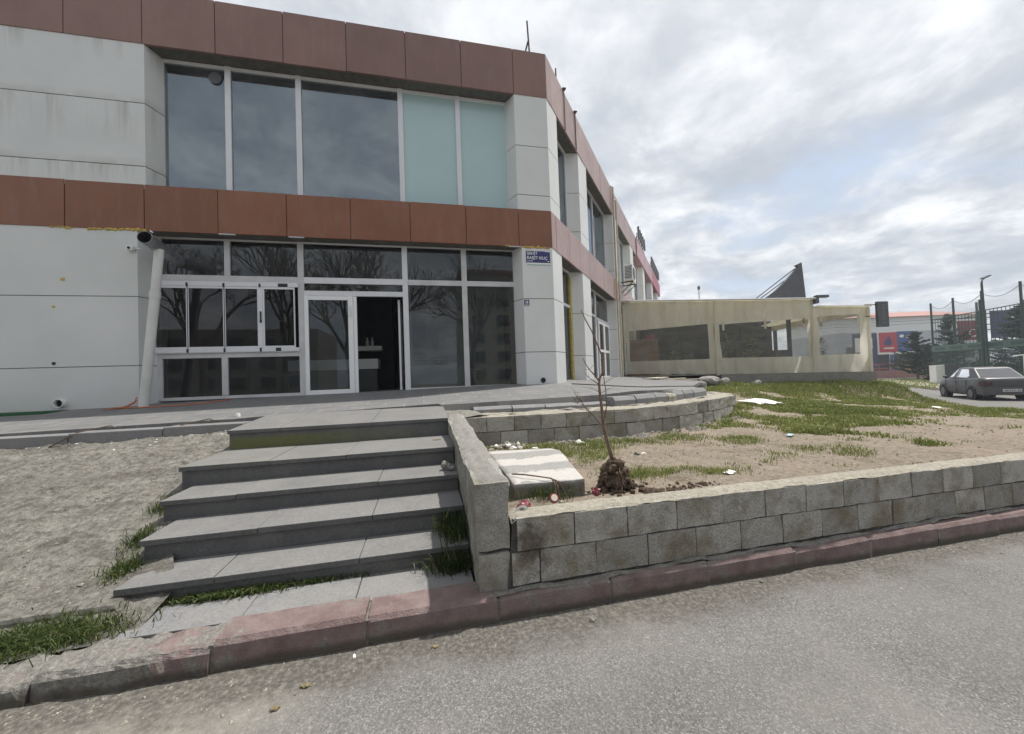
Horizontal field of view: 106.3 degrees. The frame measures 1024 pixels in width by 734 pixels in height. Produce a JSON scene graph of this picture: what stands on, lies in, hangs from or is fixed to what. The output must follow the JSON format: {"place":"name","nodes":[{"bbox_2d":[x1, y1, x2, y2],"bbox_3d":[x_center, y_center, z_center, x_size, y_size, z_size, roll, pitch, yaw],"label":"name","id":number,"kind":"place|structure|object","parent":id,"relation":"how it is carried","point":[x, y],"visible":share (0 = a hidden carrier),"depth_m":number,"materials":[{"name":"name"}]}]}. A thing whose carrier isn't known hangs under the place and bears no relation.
{"place":"outdoors","nodes":[
{"label":"outdoors","id":0,"kind":"place"},
{"bbox_2d":[0,375,700,436],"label":"terrace","id":1,"kind":"structure","parent":0,"point":[253,409],"depth_m":6.50,"materials":[{"name":"concrete"}]},
{"bbox_2d":[0,410,65,416],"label":"turf mat","id":2,"kind":"object","parent":1,"relation":"on","point":[23,413],"visible":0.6,"depth_m":6.25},
{"bbox_2d":[0,421,250,448],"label":"terrace rim","id":3,"kind":"object","parent":1,"relation":"attached to","point":[41,440],"visible":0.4,"depth_m":4.79,"materials":[{"name":"concrete"}]},
{"bbox_2d":[47,425,115,447],"bbox_3d":[-5.306,0.865,4.734,0.620,0.243,0.058,-1,-2,-34],"label":"bent rod","id":4,"kind":"object","parent":3,"relation":"on","point":[79,432],"visible":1,"depth_m":4.72,"materials":[{"name":"metal"}]},
{"bbox_2d":[138,249,164,406],"bbox_3d":[-6.344,-0.679,6.766,0.504,2.794,0.164,-2,-1,8],"label":"downpipe","id":5,"kind":"object","parent":1,"relation":"on","point":[150,335],"visible":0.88,"depth_m":6.71,"materials":[{"name":"plastic"}]},
{"bbox_2d":[103,397,230,409],"bbox_3d":[-6.157,0.618,6.900,1.744,0.200,0.388,-2,-1,-20],"label":"cable","id":6,"kind":"object","parent":1,"relation":"on","point":[128,405],"visible":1,"depth_m":6.76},
{"bbox_2d":[0,0,659,412],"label":"commercial building","id":7,"kind":"structure","parent":1,"relation":"on","point":[288,186],"depth_m":7.96,"materials":[{"name":"white concrete"}]},
{"bbox_2d":[126,246,140,250],"bbox_3d":[-6.844,-2.141,6.939,0.173,0.080,0.104,-2,-1,-13],"label":"security camera","id":8,"kind":"object","parent":7,"relation":"attached to","point":[130,248],"visible":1,"depth_m":6.91,"materials":[{"name":"white paint"}]},
{"bbox_2d":[137,230,188,268],"bbox_3d":[-6.324,-2.110,7.003,0.216,0.345,1.173,-2,-1,-16],"label":"flue duct","id":9,"kind":"object","parent":7,"relation":"attached to","point":[151,242],"visible":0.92,"depth_m":6.79,"materials":[{"name":"metal"}]},
{"bbox_2d":[155,236,305,401],"bbox_3d":[-5.522,-0.952,7.572,2.622,3.170,0.139,-2,-1,-13],"label":"shop window","id":10,"kind":"structure","parent":7,"relation":"in","point":[228,281],"depth_m":7.57,"materials":[{"name":"grey metal"}]},
{"bbox_2d":[304,296,358,394],"bbox_3d":[-3.739,-0.453,7.967,1.005,2.045,0.100,-2,-1,-13],"label":"door","id":11,"kind":"structure","parent":7,"relation":"in","point":[352,300],"depth_m":8.02,"materials":[{"name":"white plastic"}]},
{"bbox_2d":[288,346,382,392],"bbox_3d":[-4.346,0.057,9.622,2.080,1.150,0.700,-2,-1,-13],"label":"reception counter","id":12,"kind":"object","parent":7,"relation":"on","point":[329,374],"visible":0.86,"depth_m":9.31,"materials":[{"name":"white paint"}]},
{"bbox_2d":[162,58,508,207],"bbox_3d":[-3.493,-4.724,8.441,6.950,2.724,0.550,-2,-1,-13],"label":"upper window","id":13,"kind":"structure","parent":7,"relation":"in","point":[228,128],"depth_m":8.12,"materials":[{"name":"grey glass"}]},
{"bbox_2d":[398,300,403,389],"bbox_3d":[-2.556,-0.462,8.856,0.050,2.000,0.870,-2,-1,-13],"label":"door","id":14,"kind":"structure","parent":7,"relation":"in","point":[399,303],"depth_m":8.45,"materials":[{"name":"white plastic"}]},
{"bbox_2d":[407,246,513,389],"bbox_3d":[-1.027,-1.091,8.647,2.500,3.167,0.075,-2,-1,-13],"label":"shop window","id":15,"kind":"structure","parent":7,"relation":"in","point":[452,375],"depth_m":8.56,"materials":[{"name":"grey metal"}]},
{"bbox_2d":[525,21,529,51],"bbox_3d":[0.305,-7.644,9.064,0.257,0.968,0.066,-3,-2,30],"label":"roof post","id":16,"kind":"object","parent":7,"relation":"on","point":[528,44],"visible":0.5,"depth_m":9.01,"materials":[{"name":"metal"}]},
{"bbox_2d":[526,251,549,265],"bbox_3d":[0.594,-2.467,8.706,0.565,0.320,0.018,-2,-1,-13],"label":"street sign","id":17,"kind":"object","parent":7,"relation":"attached to","point":[539,257],"visible":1,"depth_m":8.70,"materials":[{"name":"blue metal"}]},
{"bbox_2d":[557,140,567,227],"bbox_3d":[1.234,-4.834,10.425,0.070,2.740,1.460,-3,-2,26],"label":"side window","id":18,"kind":"structure","parent":7,"relation":"in","point":[561,153],"depth_m":10.90,"materials":[{"name":"grey glass"}]},
{"bbox_2d":[562,267,570,379],"bbox_3d":[1.367,-1.143,10.335,0.070,3.150,1.460,-3,-2,26],"label":"side window","id":19,"kind":"structure","parent":7,"relation":"in","point":[565,273],"depth_m":10.69,"materials":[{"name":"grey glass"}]},
{"bbox_2d":[591,288,597,377],"bbox_3d":[2.603,-1.126,12.848,0.070,3.150,1.620,-3,-2,26],"label":"side window","id":20,"kind":"structure","parent":7,"relation":"in","point":[593,306],"depth_m":13.47,"materials":[{"name":"white glass"}]},
{"bbox_2d":[587,188,605,268],"bbox_3d":[2.915,-4.811,13.845,0.070,2.740,3.640,-3,-2,26],"label":"side window","id":21,"kind":"structure","parent":7,"relation":"in","point":[596,234],"depth_m":14.37,"materials":[{"name":"glass"}]},
{"bbox_2d":[595,291,607,376],"bbox_3d":[3.410,-1.115,14.490,0.070,3.150,2.000,-3,-2,26],"label":"side window","id":22,"kind":"structure","parent":7,"relation":"in","point":[601,304],"depth_m":14.45,"materials":[{"name":"white metal"}]},
{"bbox_2d":[597,320,605,376],"bbox_3d":[3.285,-0.616,14.052,0.050,2.100,0.850,-3,-2,26],"label":"side door","id":23,"kind":"structure","parent":7,"relation":"in","point":[600,325],"depth_m":14.06,"materials":[{"name":"white plastic"}]},
{"bbox_2d":[604,323,610,376],"bbox_3d":[3.680,-0.610,14.855,0.050,2.100,0.860,-3,-2,26],"label":"side door","id":24,"kind":"structure","parent":7,"relation":"in","point":[606,327],"depth_m":14.94,"materials":[{"name":"white plastic"}]},
{"bbox_2d":[610,185,623,374],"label":"drain pipes","id":25,"kind":"object","parent":7,"relation":"attached to","point":[617,283],"visible":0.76,"depth_m":15.34,"materials":[{"name":"metal"}]},
{"bbox_2d":[618,238,624,288],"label":"side window","id":26,"kind":"structure","parent":7,"relation":"in","point":[621,265],"depth_m":18.97,"materials":[{"name":"glass"}]},
{"bbox_2d":[621,264,635,295],"bbox_3d":[5.073,-3.777,16.719,0.540,1.182,0.925,-3,-2,26],"label":"air conditioner","id":27,"kind":"object","parent":7,"relation":"attached to","point":[629,275],"visible":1,"depth_m":16.33,"materials":[{"name":"white paint"}]},
{"bbox_2d":[633,262,637,299],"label":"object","id":28,"kind":"structure","parent":7,"relation":"in","point":[635,287],"depth_m":23.24,"materials":[{"name":"white metal"}]},
{"bbox_2d":[636,226,645,251],"bbox_3d":[7.732,-7.470,22.972,0.160,0.950,3.400,-3,-2,26],"label":"roof sign","id":29,"kind":"object","parent":7,"relation":"on","point":[640,237],"visible":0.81,"depth_m":22.62,"materials":[{"name":"metal"}]},
{"bbox_2d":[650,257,658,280],"bbox_3d":[11.146,-7.423,29.918,0.160,0.950,5.880,-3,-2,26],"label":"roof sign","id":30,"kind":"object","parent":7,"relation":"on","point":[653,267],"visible":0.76,"depth_m":29.24,"materials":[{"name":"metal"}]},
{"bbox_2d":[572,383,701,386],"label":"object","id":31,"kind":"object","parent":1,"relation":"on","point":[638,386],"visible":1,"depth_m":8.38,"materials":[{"name":"concrete"}]},
{"bbox_2d":[621,295,876,382],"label":"awning pavilion","id":32,"kind":"structure","parent":1,"relation":"on","point":[696,328],"depth_m":16.31,"materials":[{"name":"beige plastic"}]},
{"bbox_2d":[626,339,659,375],"bbox_3d":[5.761,-0.409,16.942,1.320,1.570,0.563,-2,-1,2],"label":"wooden cabinet","id":33,"kind":"object","parent":32,"relation":"on","point":[645,350],"visible":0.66,"depth_m":16.73,"materials":[{"name":"brown wood"}]},
{"bbox_2d":[643,335,654,339],"bbox_3d":[6.152,-1.322,17.232,0.450,0.200,0.300,-2,-1,2],"label":"red box","id":34,"kind":"object","parent":33,"relation":"on","point":[648,336],"visible":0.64,"depth_m":17.08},
{"bbox_2d":[667,351,680,374],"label":"potted plant","id":35,"kind":"object","parent":32,"relation":"on","point":[673,353],"visible":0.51,"depth_m":16.81,"materials":[{"name":"green plant"}]},
{"bbox_2d":[721,332,742,357],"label":"potted plant","id":36,"kind":"object","parent":32,"relation":"on","point":[729,343],"visible":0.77,"depth_m":16.84,"materials":[{"name":"green plant"}]},
{"bbox_2d":[742,338,761,356],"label":"potted plant","id":37,"kind":"object","parent":32,"relation":"on","point":[751,354],"visible":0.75,"depth_m":16.93,"materials":[{"name":"green plant"}]},
{"bbox_2d":[757,262,805,297],"bbox_3d":[12.917,-3.953,19.083,3.283,2.360,0.244,-2,-1,0],"label":"roof fin","id":38,"kind":"object","parent":32,"relation":"on","point":[792,285],"visible":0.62,"depth_m":19.00,"materials":[{"name":"metal"}]},
{"bbox_2d":[864,301,888,326],"bbox_3d":[15.209,-2.199,16.029,1.002,1.060,0.133,-2,-1,-3],"label":"hanging sign","id":39,"kind":"object","parent":32,"relation":"attached to","point":[882,313],"visible":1,"depth_m":15.99,"materials":[{"name":"black plastic"}]},
{"bbox_2d":[470,368,484,385],"bbox_3d":[-0.861,0.271,9.393,0.350,0.460,0.300,-2,-1,-13],"label":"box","id":40,"kind":"object","parent":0,"point":[477,376],"visible":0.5,"depth_m":9.25,"materials":[{"name":"grey"}]},
{"bbox_2d":[0,386,1023,733],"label":"road","id":41,"kind":"structure","parent":0,"point":[934,648],"depth_m":1.97,"materials":[{"name":"asphalt"}]},
{"bbox_2d":[0,431,229,663],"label":"gravel ramp","id":42,"kind":"structure","parent":41,"relation":"on","point":[43,488],"depth_m":3.27,"materials":[{"name":"gravel"}]},
{"bbox_2d":[0,621,50,664],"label":"grass tuft","id":43,"kind":"object","parent":42,"relation":"on","point":[2,660],"visible":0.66,"depth_m":2.07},
{"bbox_2d":[0,595,127,628],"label":"broken kerb","id":44,"kind":"structure","parent":42,"relation":"on","point":[8,618],"depth_m":2.30,"materials":[{"name":"concrete"}]},
{"bbox_2d":[0,596,186,669],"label":"grass tuft","id":45,"kind":"object","parent":42,"relation":"on","point":[55,634],"visible":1,"depth_m":2.15,"materials":[{"name":"plant"}]},
{"bbox_2d":[88,548,146,586],"bbox_3d":[-2.671,1.363,2.651,0.359,0.155,0.386,-2,-1,-3],"label":"grass tuft","id":46,"kind":"object","parent":42,"relation":"on","point":[117,570],"visible":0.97,"depth_m":2.63,"materials":[{"name":"plant"}]},
{"bbox_2d":[115,515,163,559],"bbox_3d":[-2.849,1.306,2.951,0.360,0.195,0.336,-3,-2,38],"label":"grass tuft","id":47,"kind":"object","parent":42,"relation":"on","point":[136,539],"visible":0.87,"depth_m":2.93,"materials":[{"name":"plant"}]},
{"bbox_2d":[142,491,177,516],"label":"grass tuft","id":48,"kind":"object","parent":42,"relation":"on","point":[154,509],"visible":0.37,"depth_m":3.32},
{"bbox_2d":[270,705,279,710],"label":"leaf","id":49,"kind":"object","parent":41,"relation":"on","point":[274,708],"visible":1,"depth_m":1.79,"materials":[{"name":"beige plant"}]},
{"bbox_2d":[113,406,468,601],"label":"stone staircase","id":50,"kind":"structure","parent":41,"relation":"on","point":[270,499],"depth_m":3.28,"materials":[{"name":"stone"}]},
{"bbox_2d":[421,496,469,557],"bbox_3d":[-0.510,1.251,3.241,0.689,0.216,1.090,-2,-1,-13],"label":"grass tuft","id":51,"kind":"object","parent":50,"relation":"on","point":[454,526],"visible":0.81,"depth_m":3.03,"materials":[{"name":"plant"}]},
{"bbox_2d":[441,460,453,469],"bbox_3d":[-0.632,0.988,3.839,0.155,0.101,0.103,-3,-2,27],"label":"mortar lump","id":52,"kind":"object","parent":50,"relation":"on","point":[445,465],"visible":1,"depth_m":3.82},
{"bbox_2d":[113,565,472,639],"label":"landing slab","id":53,"kind":"structure","parent":41,"relation":"on","point":[220,611],"depth_m":2.48,"materials":[{"name":"concrete"}]},
{"bbox_2d":[156,576,332,609],"bbox_3d":[-1.840,1.481,2.534,1.317,0.078,0.220,-2,-1,-13],"label":"grass tuft","id":54,"kind":"object","parent":53,"relation":"on","point":[231,592],"visible":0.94,"depth_m":2.52,"materials":[{"name":"plant"}]},
{"bbox_2d":[275,569,387,586],"bbox_3d":[-1.274,1.476,2.682,0.778,0.053,0.083,-2,-1,-13],"label":"grass tuft","id":55,"kind":"object","parent":53,"relation":"on","point":[312,581],"visible":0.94,"depth_m":2.67,"materials":[{"name":"plant"}]},
{"bbox_2d":[404,548,474,579],"bbox_3d":[-0.451,1.401,2.836,0.774,0.153,0.503,-2,-1,-13],"label":"grass tuft","id":56,"kind":"object","parent":53,"relation":"on","point":[456,561],"visible":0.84,"depth_m":2.77,"materials":[{"name":"plant"}]},
{"bbox_2d":[300,682,311,688],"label":"leaf","id":57,"kind":"object","parent":41,"relation":"on","point":[307,684],"visible":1,"depth_m":1.92,"materials":[{"name":"beige plant"}]},
{"bbox_2d":[0,505,1023,710],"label":"kerb","id":58,"kind":"structure","parent":41,"relation":"on","point":[120,665],"depth_m":2.27,"materials":[{"name":"concrete"}]},
{"bbox_2d":[489,452,1023,599],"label":"block wall","id":59,"kind":"structure","parent":58,"relation":"on","point":[564,544],"depth_m":2.94,"materials":[{"name":"concrete"}]},
{"bbox_2d":[516,505,527,510],"bbox_3d":[0.074,0.993,2.654,0.110,0.068,0.069,-2,-1,-13],"label":"mortar lump","id":60,"kind":"object","parent":59,"relation":"on","point":[522,508],"visible":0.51,"depth_m":2.64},
{"bbox_2d":[939,367,1023,399],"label":"parked car","id":61,"kind":"object","parent":41,"relation":"on","point":[975,383],"visible":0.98,"depth_m":18.09,"materials":[{"name":"grey paint"}]},
{"bbox_2d":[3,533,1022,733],"bbox_3d":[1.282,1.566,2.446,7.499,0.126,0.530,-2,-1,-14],"label":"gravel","id":62,"kind":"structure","parent":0,"point":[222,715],"depth_m":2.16,"materials":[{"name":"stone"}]},
{"bbox_2d":[445,392,713,416],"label":"ledge","id":63,"kind":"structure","parent":0,"point":[466,413],"depth_m":5.88,"materials":[{"name":"concrete"}]},
{"bbox_2d":[473,388,706,412],"bbox_3d":[1.885,0.604,7.006,5.335,0.220,0.888,-1,-2,-26],"label":"kerb edging","id":64,"kind":"object","parent":63,"relation":"on","point":[670,395],"visible":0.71,"depth_m":6.55,"materials":[{"name":"concrete"}]},
{"bbox_2d":[588,480,647,496],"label":"loose soil","id":65,"kind":"structure","parent":0,"point":[619,491],"depth_m":3.21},
{"bbox_2d":[572,310,635,493],"bbox_3d":[0.765,0.297,3.281,0.573,1.606,0.333,-1,-2,-29],"label":"sapling","id":66,"kind":"object","parent":65,"relation":"on","point":[614,474],"visible":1,"depth_m":3.26,"materials":[{"name":"plant"}]},
{"bbox_2d":[214,0,1023,363],"label":"sky","id":67,"kind":"structure","parent":0,"point":[876,147],"materials":[{"name":"grey"}]},
{"bbox_2d":[488,383,1023,509],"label":"dirt lot","id":68,"kind":"structure","parent":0,"point":[799,466],"depth_m":4.62,"materials":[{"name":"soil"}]},
{"bbox_2d":[447,413,509,592],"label":"block wall","id":69,"kind":"structure","parent":68,"relation":"on","point":[483,485],"depth_m":2.50,"materials":[{"name":"concrete"}]},
{"bbox_2d":[488,441,525,450],"bbox_3d":[-0.084,1.083,5.225,0.498,0.160,0.462,-2,-1,12],"label":"rubble pile","id":70,"kind":"object","parent":68,"relation":"on","point":[510,446],"visible":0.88,"depth_m":5.16,"materials":[{"name":"stone"}]},
{"bbox_2d":[517,499,530,506],"bbox_3d":[0.084,1.030,2.863,0.124,0.097,0.087,-2,-1,-13],"label":"wrapper","id":71,"kind":"object","parent":68,"relation":"on","point":[525,502],"visible":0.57,"depth_m":2.85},
{"bbox_2d":[520,440,545,448],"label":"grass tuft","id":72,"kind":"object","parent":68,"relation":"on","point":[528,446],"visible":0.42,"depth_m":5.36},
{"bbox_2d":[488,448,584,499],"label":"concrete slab","id":73,"kind":"structure","parent":68,"relation":"on","point":[553,464],"depth_m":3.47,"materials":[{"name":"concrete"}]},
{"bbox_2d":[512,473,569,498],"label":"twig","id":74,"kind":"object","parent":73,"relation":"on","point":[554,481],"visible":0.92,"depth_m":3.11,"materials":[{"name":"wood"}]},
{"bbox_2d":[509,482,588,501],"bbox_3d":[0.258,0.996,3.072,0.858,0.171,0.392,-2,-1,-13],"label":"grass tuft","id":75,"kind":"object","parent":68,"relation":"on","point":[542,495],"visible":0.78,"depth_m":3.04,"materials":[{"name":"plant"}]},
{"bbox_2d":[549,493,558,502],"bbox_3d":[0.316,0.985,2.886,0.072,0.072,0.053,-2,-1,-13],"label":"tin lid","id":76,"kind":"object","parent":68,"relation":"on","point":[553,497],"visible":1,"depth_m":2.88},
{"bbox_2d":[592,487,600,495],"bbox_3d":[0.657,0.983,3.018,0.055,0.083,0.080,-3,-2,43],"label":"wrapper","id":77,"kind":"object","parent":68,"relation":"on","point":[595,491],"visible":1,"depth_m":3.00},
{"bbox_2d":[465,392,735,446],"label":"block wall","id":78,"kind":"structure","parent":68,"relation":"on","point":[537,426],"depth_m":5.96,"materials":[{"name":"concrete"}]},
{"bbox_2d":[490,415,742,446],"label":"grass","id":79,"kind":"structure","parent":68,"relation":"on","point":[648,436],"depth_m":6.07,"materials":[{"name":"plant"}]},
{"bbox_2d":[587,464,679,480],"bbox_3d":[1.210,1.024,3.728,0.986,0.101,0.517,-2,-1,-13],"label":"grass tuft","id":80,"kind":"object","parent":68,"relation":"on","point":[640,472],"visible":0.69,"depth_m":3.68,"materials":[{"name":"plant"}]},
{"bbox_2d":[638,481,721,493],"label":"loose soil","id":81,"kind":"structure","parent":68,"relation":"on","point":[649,490],"depth_m":3.24,"materials":[{"name":"soil"}]},
{"bbox_2d":[697,376,719,385],"bbox_3d":[7.499,0.526,14.656,0.905,0.378,0.650,-2,-1,-13],"label":"concrete lump","id":82,"kind":"object","parent":68,"relation":"on","point":[712,380],"visible":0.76,"depth_m":14.44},
{"bbox_2d":[486,430,936,486],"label":"grass","id":83,"kind":"structure","parent":68,"relation":"on","point":[586,453],"depth_m":5.04,"materials":[{"name":"plant"}]},
{"bbox_2d":[690,466,750,476],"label":"grass tuft","id":84,"kind":"object","parent":68,"relation":"on","point":[712,471],"visible":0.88,"depth_m":3.68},
{"bbox_2d":[719,377,729,383],"bbox_3d":[8.162,0.565,14.739,0.483,0.326,0.379,-2,-1,-13],"label":"concrete lump","id":85,"kind":"object","parent":68,"relation":"on","point":[726,379],"visible":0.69,"depth_m":14.61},
{"bbox_2d":[673,379,1023,446],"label":"grass","id":86,"kind":"structure","parent":68,"relation":"on","point":[837,419],"depth_m":8.56,"materials":[{"name":"plant"}]},
{"bbox_2d":[739,398,780,403],"bbox_3d":[6.462,0.906,10.002,1.031,0.126,0.677,-1,-2,-25],"label":"paper sheet","id":87,"kind":"object","parent":86,"relation":"on","point":[753,400],"visible":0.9,"depth_m":10.10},
{"bbox_2d":[806,338,831,354],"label":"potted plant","id":88,"kind":"object","parent":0,"point":[821,351],"visible":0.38,"depth_m":16.98,"materials":[{"name":"green plant"}]},
{"bbox_2d":[777,317,987,330],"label":"power lines","id":89,"kind":"object","parent":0,"point":[858,326],"visible":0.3,"depth_m":75.23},
{"bbox_2d":[880,377,923,379],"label":"road","id":90,"kind":"structure","parent":0,"point":[898,378],"depth_m":52.85,"materials":[{"name":"asphalt"}]},
{"bbox_2d":[863,369,929,378],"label":"wall","id":91,"kind":"structure","parent":90,"relation":"on","point":[893,374],"depth_m":54.54,"materials":[{"name":"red concrete"}]},
{"bbox_2d":[873,360,992,370],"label":"red railing","id":92,"kind":"object","parent":90,"relation":"on","point":[879,368],"visible":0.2,"depth_m":55.08,"materials":[{"name":"metal"}]},
{"bbox_2d":[894,379,1014,395],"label":"pavement","id":93,"kind":"structure","parent":0,"point":[919,385],"depth_m":33.73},
{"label":"ground","id":94,"kind":"structure","parent":0,"visible":0},
{"bbox_2d":[852,333,878,370],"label":"navy shopfront","id":95,"kind":"object","parent":94,"relation":"on","point":[856,343],"visible":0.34,"depth_m":69.95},
{"bbox_2d":[791,311,978,367],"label":"building","id":96,"kind":"structure","parent":94,"relation":"on","point":[837,341],"depth_m":80.08,"materials":[{"name":"white concrete"}]},
{"bbox_2d":[846,347,852,353],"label":"window","id":97,"kind":"structure","parent":96,"relation":"in","point":[848,350],"depth_m":79.92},
{"bbox_2d":[876,331,915,370],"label":"billboard","id":98,"kind":"object","parent":94,"relation":"on","point":[889,342],"visible":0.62,"depth_m":69.66,"materials":[{"name":"red paint"}]},
{"bbox_2d":[878,353,931,370],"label":"dark shop row","id":99,"kind":"object","parent":94,"relation":"on","point":[882,359],"visible":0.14,"depth_m":70.87,"materials":[{"name":"grey plastic"}]},
{"bbox_2d":[884,331,938,378],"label":"conifer tree","id":100,"kind":"object","parent":94,"relation":"on","point":[919,352],"visible":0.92,"depth_m":50.09,"materials":[{"name":"green plant"}]},
{"bbox_2d":[929,364,954,382],"bbox_3d":[40.753,0.724,36.376,1.864,1.950,0.633,-2,-1,-2],"label":"utility box","id":101,"kind":"object","parent":94,"relation":"on","point":[937,372],"visible":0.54,"depth_m":36.08,"materials":[{"name":"white paint"}]},
{"bbox_2d":[938,364,954,378],"bbox_3d":[41.196,0.709,36.385,1.070,1.950,0.772,-2,-1,-13],"label":"dark door","id":102,"kind":"structure","parent":101,"relation":"in","point":[949,368],"depth_m":36.09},
{"bbox_2d":[919,313,978,371],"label":"conifer tree","id":103,"kind":"object","parent":94,"relation":"on","point":[949,357],"visible":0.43,"depth_m":47.67,"materials":[{"name":"green plant"}]},
{"bbox_2d":[957,321,976,362],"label":"red sign","id":104,"kind":"object","parent":94,"relation":"on","point":[961,324],"visible":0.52,"depth_m":59.68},
{"bbox_2d":[929,281,1023,375],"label":"sports cage","id":105,"kind":"object","parent":94,"relation":"on","point":[978,346],"visible":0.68,"depth_m":35.51,"materials":[{"name":"green paint"}]},
{"bbox_2d":[980,275,990,366],"bbox_3d":[40.931,-3.130,33.009,0.953,9.582,0.294,-2,-1,-2],"label":"street lamp","id":106,"kind":"object","parent":94,"relation":"on","point":[985,326],"visible":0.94,"depth_m":32.95,"materials":[{"name":"metal"}]},
{"bbox_2d":[974,303,1022,369],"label":"conifer tree","id":107,"kind":"object","parent":94,"relation":"on","point":[1014,331],"visible":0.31,"depth_m":41.96,"materials":[{"name":"green plant"}]},
{"bbox_2d":[990,310,1019,337],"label":"building","id":108,"kind":"structure","parent":94,"relation":"on","point":[993,318],"depth_m":54.43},
{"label":"verge","id":109,"kind":"structure","parent":0,"visible":0},
{"bbox_2d":[877,377,939,388],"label":"grass","id":110,"kind":"structure","parent":109,"relation":"on","point":[917,382],"depth_m":37.43,"materials":[{"name":"plant"}]},
{"bbox_2d":[920,361,1023,379],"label":"hedge","id":111,"kind":"object","parent":109,"relation":"on","point":[927,377],"visible":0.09,"depth_m":43.67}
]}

